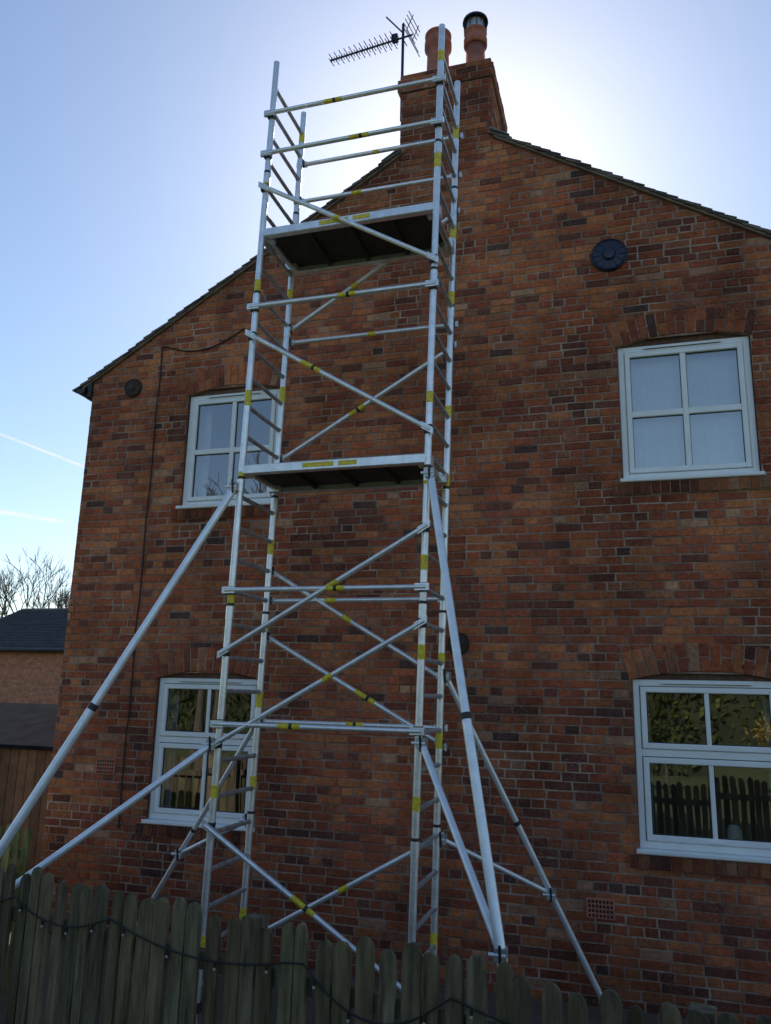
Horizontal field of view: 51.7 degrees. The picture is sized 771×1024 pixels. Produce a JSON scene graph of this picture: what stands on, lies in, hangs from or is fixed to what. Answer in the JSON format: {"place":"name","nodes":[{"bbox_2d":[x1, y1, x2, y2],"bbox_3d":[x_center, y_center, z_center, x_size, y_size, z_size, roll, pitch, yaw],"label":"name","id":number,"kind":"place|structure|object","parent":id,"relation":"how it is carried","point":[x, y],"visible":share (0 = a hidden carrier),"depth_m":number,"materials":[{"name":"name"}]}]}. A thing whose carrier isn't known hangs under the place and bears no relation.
{"place":"outdoors","nodes":[
{"label":"outdoors","id":0,"kind":"place"},
{"bbox_2d":[13,873,18,902],"bbox_3d":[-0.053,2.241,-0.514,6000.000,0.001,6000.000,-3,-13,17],"label":"ground","id":1,"kind":"structure","parent":0,"point":[15,889],"depth_m":9.16,"materials":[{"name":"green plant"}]},
{"bbox_2d":[0,824,31,990],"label":"picket fence","id":2,"kind":"object","parent":1,"relation":"on","point":[15,852],"visible":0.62,"depth_m":6.37,"materials":[{"name":"brown wood"}]},
{"bbox_2d":[0,546,71,617],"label":"bare tree","id":3,"kind":"object","parent":1,"relation":"on","point":[65,598],"visible":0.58,"depth_m":42.70,"materials":[{"name":"brown plant"}]},
{"bbox_2d":[0,863,770,1023],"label":"picket fence","id":4,"kind":"object","parent":1,"relation":"on","point":[249,969],"visible":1,"depth_m":3.35,"materials":[{"name":"brown wood"}]},
{"bbox_2d":[40,138,770,1023],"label":"walls","id":5,"kind":"structure","parent":1,"relation":"on","point":[410,694],"depth_m":7.21,"materials":[{"name":"brick"}]},
{"bbox_2d":[76,383,93,400],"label":"gutters","id":6,"kind":"object","parent":5,"relation":"attached to","point":[86,393],"visible":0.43,"depth_m":8.83,"materials":[{"name":"black plastic"}]},
{"bbox_2d":[141,673,257,831],"bbox_3d":[-1.712,2.241,7.545,1.160,1.395,0.155,-3,-13,17],"label":"window","id":7,"kind":"structure","parent":5,"relation":"attached to","point":[165,737],"depth_m":7.59,"materials":[{"name":"white plastic"}]},
{"bbox_2d":[161,678,251,812],"bbox_3d":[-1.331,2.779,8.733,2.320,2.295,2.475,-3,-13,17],"label":"window panes","id":8,"kind":"object","parent":5,"relation":"attached to","point":[187,712],"visible":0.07,"depth_m":9.63,"materials":[{"name":"glass"}]},
{"bbox_2d":[175,386,279,509],"bbox_3d":[-1.587,-0.670,8.196,1.105,1.295,0.155,-3,-13,17],"label":"window","id":9,"kind":"structure","parent":5,"relation":"attached to","point":[235,397],"depth_m":8.24,"materials":[{"name":"white plastic"}]},
{"bbox_2d":[194,400,271,496],"bbox_3d":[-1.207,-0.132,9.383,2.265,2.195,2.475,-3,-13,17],"label":"window panes","id":10,"kind":"object","parent":5,"relation":"attached to","point":[211,475],"visible":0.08,"depth_m":10.11,"materials":[{"name":"glass"}]},
{"bbox_2d":[124,238,627,654],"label":"pattress plates","id":11,"kind":"object","parent":5,"relation":"attached to","point":[608,255],"visible":0.82,"depth_m":7.39,"materials":[{"name":"paint"}]},
{"bbox_2d":[41,135,770,1023],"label":"gable wall bricks","id":12,"kind":"object","parent":5,"relation":"attached to","point":[335,631],"visible":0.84,"depth_m":7.22,"materials":[{"name":"brown brick"}]},
{"bbox_2d":[118,328,244,827],"bbox_3d":[-2.025,0.531,7.996,0.996,5.045,0.014,-3,-13,17],"label":"aerial cable","id":13,"kind":"object","parent":12,"relation":"attached to","point":[144,546],"visible":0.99,"depth_m":8.20,"materials":[{"name":"black plastic"}]},
{"bbox_2d":[95,758,615,920],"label":"air bricks","id":14,"kind":"object","parent":12,"relation":"attached to","point":[600,908],"visible":1,"depth_m":6.25,"materials":[{"name":"brick"}]},
{"bbox_2d":[72,131,770,401],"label":"roof","id":15,"kind":"structure","parent":5,"relation":"on","point":[734,221],"depth_m":8.02,"materials":[{"name":"tile"}]},
{"bbox_2d":[381,58,509,167],"bbox_3d":[0.758,-4.107,8.752,1.344,1.230,1.042,-3,-13,17],"label":"chimney stack","id":16,"kind":"object","parent":5,"relation":"on","point":[481,113],"visible":0.52,"depth_m":8.29,"materials":[{"name":"brick"}]},
{"bbox_2d":[329,11,419,121],"bbox_3d":[-0.163,-4.993,9.066,1.107,1.475,0.320,-5,-14,25],"label":"tv aerial","id":17,"kind":"object","parent":16,"relation":"attached to","point":[395,38],"visible":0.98,"depth_m":9.02,"materials":[{"name":"metal"}]},
{"bbox_2d":[425,11,487,70],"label":"chimney pots","id":18,"kind":"object","parent":16,"relation":"on","point":[475,24],"visible":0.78,"depth_m":8.89,"materials":[{"name":"ceramic"}]},
{"bbox_2d":[135,307,770,879],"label":"arches and sills","id":19,"kind":"structure","parent":5,"relation":"attached to","point":[647,661],"depth_m":6.95,"materials":[{"name":"brick"}]},
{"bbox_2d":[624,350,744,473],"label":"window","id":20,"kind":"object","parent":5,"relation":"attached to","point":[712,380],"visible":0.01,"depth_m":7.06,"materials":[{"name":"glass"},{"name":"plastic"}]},
{"bbox_2d":[617,334,764,482],"bbox_3d":[2.622,-0.915,6.947,1.150,1.330,0.155,-3,-13,17],"label":"window","id":21,"kind":"structure","parent":5,"relation":"attached to","point":[682,347],"depth_m":6.94,"materials":[{"name":"white plastic"}]},
{"bbox_2d":[632,674,770,863],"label":"window","id":22,"kind":"structure","parent":5,"relation":"attached to","point":[709,754],"depth_m":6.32,"materials":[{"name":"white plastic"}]},
{"bbox_2d":[0,703,57,872],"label":"garden shed","id":23,"kind":"structure","parent":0,"point":[27,732],"depth_m":10.34,"materials":[{"name":"wood"}]},
{"bbox_2d":[0,511,60,521],"bbox_3d":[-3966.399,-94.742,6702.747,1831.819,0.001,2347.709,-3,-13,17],"label":"contrail","id":24,"kind":"object","parent":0,"point":[12,513],"visible":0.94,"depth_m":7180.51,"materials":[{"name":"white"}]},
{"bbox_2d":[0,608,67,703],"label":"garage","id":25,"kind":"structure","parent":0,"point":[32,642],"depth_m":23.78,"materials":[{"name":"brick"}]},
{"bbox_2d":[0,434,83,466],"bbox_3d":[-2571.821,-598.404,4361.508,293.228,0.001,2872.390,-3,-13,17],"label":"contrail","id":26,"kind":"object","parent":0,"point":[47,452],"visible":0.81,"depth_m":5227.93,"materials":[{"name":"white"}]},
{"bbox_2d":[0,23,601,1023],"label":"scaffold tower","id":27,"kind":"structure","parent":0,"point":[382,239],"depth_m":5.91,"materials":[{"name":"metal"}]},
{"bbox_2d":[0,0,770,616],"label":"sky","id":28,"kind":"structure","parent":0,"point":[133,133],"materials":[{"name":"blue"}]}
]}

